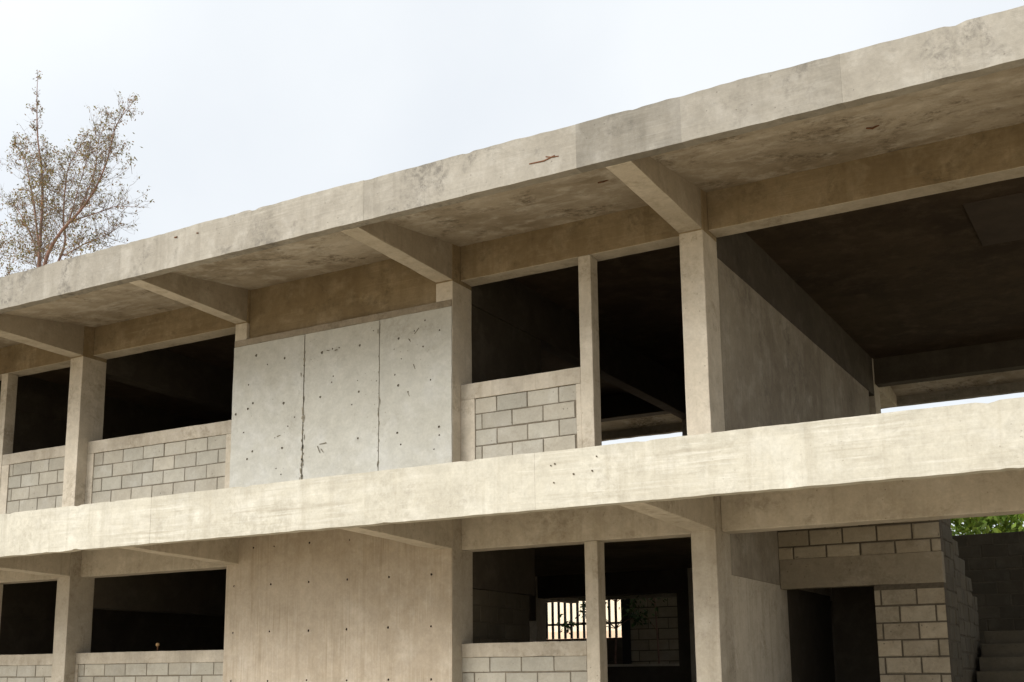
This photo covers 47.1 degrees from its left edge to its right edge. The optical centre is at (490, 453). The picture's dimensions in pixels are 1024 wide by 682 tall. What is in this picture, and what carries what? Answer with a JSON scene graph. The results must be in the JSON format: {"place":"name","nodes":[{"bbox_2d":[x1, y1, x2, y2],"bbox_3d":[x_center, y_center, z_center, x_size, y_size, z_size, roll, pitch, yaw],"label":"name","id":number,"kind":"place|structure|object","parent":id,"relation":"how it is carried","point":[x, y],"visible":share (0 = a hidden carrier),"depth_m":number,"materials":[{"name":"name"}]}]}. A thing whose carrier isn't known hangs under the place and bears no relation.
{"place":"outdoors","nodes":[
{"label":"outdoors","id":0,"kind":"place"},
{"bbox_2d":[0,5,1023,681],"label":"concrete building","id":1,"kind":"structure","parent":0,"point":[360,431],"depth_m":13.06,"materials":[{"name":"beige concrete"}]},
{"bbox_2d":[0,0,1023,533],"label":"sky","id":2,"kind":"structure","parent":0,"point":[252,105],"materials":[{"name":"white"}]},
{"bbox_2d":[548,599,621,638],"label":"rendered house","id":3,"kind":"structure","parent":0,"point":[580,620],"depth_m":33.89,"materials":[{"name":"beige paint"}]},
{"bbox_3d":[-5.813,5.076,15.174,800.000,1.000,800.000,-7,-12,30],"label":"ground","id":4,"kind":"structure","parent":0,"visible":0},
{"bbox_2d":[0,70,153,275],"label":"wispy tree","id":5,"kind":"object","parent":4,"relation":"on","point":[38,249],"visible":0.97,"depth_m":35.91,"materials":[{"name":"brown plant"}]},
{"bbox_2d":[554,599,647,663],"bbox_3d":[2.090,4.059,22.155,1.986,3.501,0.639,-7,-12,30],"label":"sapling","id":6,"kind":"object","parent":4,"relation":"on","point":[635,616],"visible":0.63,"depth_m":22.17,"materials":[{"name":"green plant"}]},
{"bbox_2d":[628,596,671,663],"bbox_3d":[2.962,3.928,21.598,1.001,3.538,0.652,-4,-11,17],"label":"sapling","id":7,"kind":"object","parent":4,"relation":"on","point":[646,612],"visible":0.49,"depth_m":21.75,"materials":[{"name":"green plant"}]},
{"bbox_2d":[546,531,1023,663],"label":"boundary wall","id":8,"kind":"structure","parent":4,"relation":"on","point":[994,567],"depth_m":19.31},
{"bbox_2d":[546,599,630,663],"bbox_3d":[1.482,3.888,22.840,2.712,4.099,0.196,-7,-12,30],"label":"metal grille","id":9,"kind":"object","parent":8,"relation":"attached to","point":[625,638],"visible":0.27,"depth_m":22.69,"materials":[{"name":"metal"}]},
{"bbox_2d":[951,514,1023,535],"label":"leafy tree","id":10,"kind":"object","parent":4,"relation":"on","point":[981,525],"visible":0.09,"depth_m":21.92,"materials":[{"name":"green plant"}]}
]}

